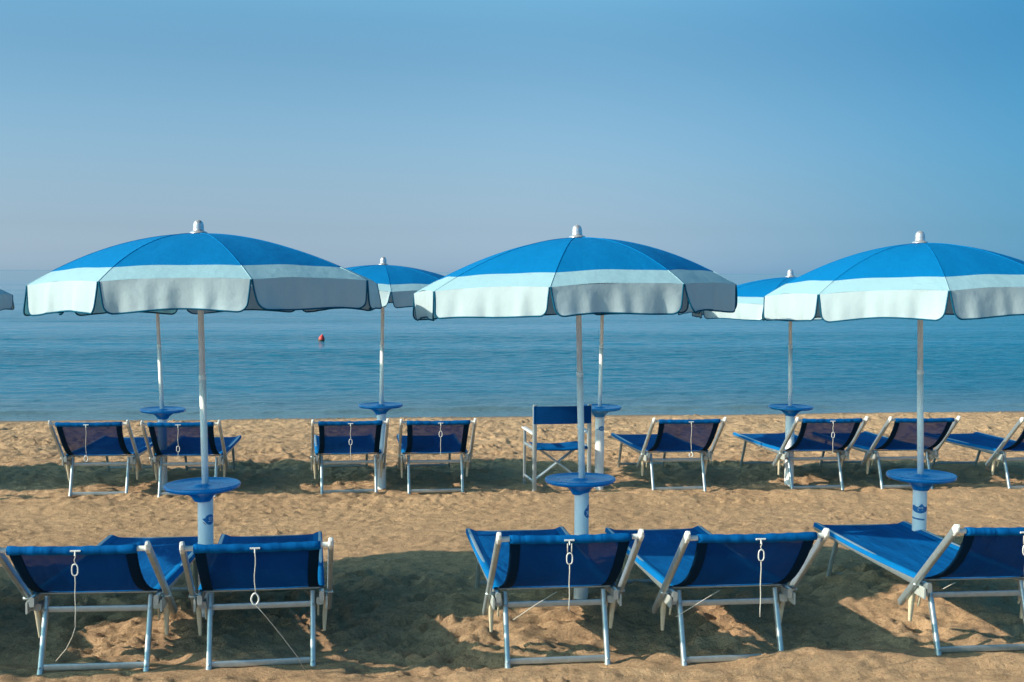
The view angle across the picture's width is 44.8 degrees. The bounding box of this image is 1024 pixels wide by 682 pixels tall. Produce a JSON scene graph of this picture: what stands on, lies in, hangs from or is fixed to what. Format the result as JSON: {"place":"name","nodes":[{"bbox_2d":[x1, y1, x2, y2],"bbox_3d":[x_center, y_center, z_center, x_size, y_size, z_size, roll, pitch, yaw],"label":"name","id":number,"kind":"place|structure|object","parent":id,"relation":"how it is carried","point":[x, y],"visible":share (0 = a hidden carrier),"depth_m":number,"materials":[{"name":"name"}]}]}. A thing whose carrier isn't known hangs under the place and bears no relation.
{"place":"outdoors","nodes":[
{"label":"outdoors","id":0,"kind":"place"},
{"bbox_2d":[0,410,1023,681],"bbox_3d":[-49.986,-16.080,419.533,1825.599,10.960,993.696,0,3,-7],"label":"sand","id":1,"kind":"structure","parent":0,"point":[406,600],"depth_m":8.92,"materials":[{"name":"beige sand"}]},
{"bbox_2d":[0,289,13,310],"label":"beach parasol","id":2,"kind":"object","parent":1,"relation":"on","point":[6,301],"visible":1,"depth_m":12.46,"materials":[{"name":"fabric"}]},
{"bbox_2d":[0,535,197,674],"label":"sun lounger","id":3,"kind":"object","parent":1,"relation":"on","point":[116,565],"visible":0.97,"depth_m":6.23,"materials":[{"name":"fabric"}]},
{"bbox_2d":[48,420,157,496],"bbox_3d":[-4.040,1.071,12.568,0.736,0.802,2.176,0,3,-6],"label":"sun lounger","id":4,"kind":"object","parent":1,"relation":"on","point":[105,439],"visible":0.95,"depth_m":11.76,"materials":[{"name":"fabric"}]},
{"bbox_2d":[140,314,185,490],"bbox_3d":[-3.531,0.384,12.382,1.854,2.416,1.844,-2,4,-39],"label":"beach parasol","id":5,"kind":"object","parent":1,"relation":"on","point":[162,413],"visible":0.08,"depth_m":12.37,"materials":[{"name":"white plastic"}]},
{"bbox_2d":[140,420,241,496],"bbox_3d":[-3.191,1.073,12.582,0.736,0.802,2.175,0,3,-6],"label":"sun lounger","id":6,"kind":"object","parent":1,"relation":"on","point":[178,439],"visible":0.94,"depth_m":11.76,"materials":[{"name":"fabric"}]},
{"bbox_2d":[23,220,381,617],"bbox_3d":[-1.774,0.522,7.368,2.005,2.474,2.029,0,3,-7],"label":"beach parasol","id":7,"kind":"object","parent":1,"relation":"on","point":[199,271],"visible":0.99,"depth_m":6.67,"materials":[{"name":"blue fabric"}]},
{"bbox_2d":[179,531,333,670],"bbox_3d":[-1.393,1.289,7.022,0.736,0.762,2.205,0,2,-9],"label":"sun lounger","id":8,"kind":"object","parent":1,"relation":"on","point":[228,563],"visible":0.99,"depth_m":6.20,"materials":[{"name":"fabric"}]},
{"bbox_2d":[311,418,388,493],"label":"sun lounger","id":9,"kind":"object","parent":1,"relation":"on","point":[350,438],"visible":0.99,"depth_m":11.91,"materials":[{"name":"fabric"}]},
{"bbox_2d":[346,257,443,489],"bbox_3d":[-1.297,0.377,12.435,1.909,2.437,1.901,1,3,14],"label":"beach parasol","id":10,"kind":"object","parent":1,"relation":"on","point":[399,286],"visible":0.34,"depth_m":11.99,"materials":[{"name":"blue fabric"}]},
{"bbox_2d":[397,418,476,493],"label":"sun lounger","id":11,"kind":"object","parent":1,"relation":"on","point":[437,437],"visible":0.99,"depth_m":11.98,"materials":[{"name":"fabric"}]},
{"bbox_2d":[466,526,643,667],"bbox_3d":[0.153,1.260,7.091,0.736,0.802,2.175,0,3,-7],"label":"sun lounger","id":12,"kind":"object","parent":1,"relation":"on","point":[560,557],"visible":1,"depth_m":6.30,"materials":[{"name":"fabric"}]},
{"bbox_2d":[522,404,591,491],"bbox_3d":[0.451,1.052,12.445,0.624,0.885,0.541,0,3,-10],"label":"director chair","id":13,"kind":"object","parent":1,"relation":"on","point":[554,414],"visible":0.84,"depth_m":12.19,"materials":[{"name":"fabric"}]},
{"bbox_2d":[413,225,737,598],"bbox_3d":[0.372,0.513,7.773,1.958,2.476,1.983,0,3,-7],"label":"beach parasol","id":14,"kind":"object","parent":1,"relation":"on","point":[577,274],"visible":1,"depth_m":7.07,"materials":[{"name":"blue fabric"}]},
{"bbox_2d":[584,304,700,489],"bbox_3d":[0.900,0.408,12.486,1.840,2.382,1.869,2,4,26],"label":"beach parasol","id":15,"kind":"object","parent":1,"relation":"on","point":[600,410],"visible":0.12,"depth_m":12.48,"materials":[{"name":"white plastic"}]},
{"bbox_2d":[611,417,726,490],"bbox_3d":[1.575,1.071,12.984,0.736,0.802,2.177,0,3,-7],"label":"sun lounger","id":16,"kind":"object","parent":1,"relation":"on","point":[688,435],"visible":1,"depth_m":12.23,"materials":[{"name":"fabric"}]},
{"bbox_2d":[605,525,829,665],"bbox_3d":[1.068,1.260,7.131,0.736,0.802,2.175,0,3,-7],"label":"sun lounger","id":17,"kind":"object","parent":1,"relation":"on","point":[668,561],"visible":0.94,"depth_m":6.38,"materials":[{"name":"fabric"}]},
{"bbox_2d":[692,269,821,485],"bbox_3d":[2.824,0.436,12.603,1.991,2.327,1.981,0,3,-7],"label":"beach parasol","id":18,"kind":"object","parent":1,"relation":"on","point":[750,296],"visible":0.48,"depth_m":12.26,"materials":[{"name":"fabric"}]},
{"bbox_2d":[733,416,867,490],"bbox_3d":[2.971,1.071,13.092,0.736,0.802,2.175,0,3,-7],"label":"sun lounger","id":19,"kind":"object","parent":1,"relation":"on","point":[837,436],"visible":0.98,"depth_m":12.37,"materials":[{"name":"fabric"}]},
{"bbox_2d":[819,416,960,488],"bbox_3d":[3.892,1.071,13.168,0.736,0.802,2.168,0,3,-7],"label":"sun lounger","id":20,"kind":"object","parent":1,"relation":"on","point":[903,434],"visible":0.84,"depth_m":12.39,"materials":[{"name":"fabric"}]},
{"bbox_2d":[762,231,1023,530],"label":"beach parasol","id":21,"kind":"object","parent":1,"relation":"on","point":[919,279],"visible":0.99,"depth_m":7.47,"materials":[{"name":"blue fabric"}]},
{"bbox_2d":[813,521,1023,655],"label":"sun lounger","id":22,"kind":"object","parent":1,"relation":"on","point":[917,560],"visible":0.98,"depth_m":6.75,"materials":[{"name":"fabric"}]},
{"bbox_2d":[932,417,1023,488],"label":"sun lounger","id":23,"kind":"object","parent":1,"relation":"on","point":[994,446],"visible":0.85,"depth_m":12.91,"materials":[{"name":"fabric"}]},
{"bbox_2d":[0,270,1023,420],"bbox_3d":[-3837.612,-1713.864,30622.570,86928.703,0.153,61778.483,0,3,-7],"label":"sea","id":24,"kind":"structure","parent":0,"point":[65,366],"depth_m":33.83,"materials":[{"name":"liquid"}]},
{"bbox_2d":[318,334,324,340],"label":"buoy","id":25,"kind":"object","parent":24,"relation":"on","point":[321,338],"visible":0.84,"depth_m":44.38,"materials":[{"name":"plastic"}]},
{"bbox_2d":[0,0,1023,273],"label":"sky","id":26,"kind":"structure","parent":0,"point":[720,136],"materials":[{"name":"blue"}]}
]}

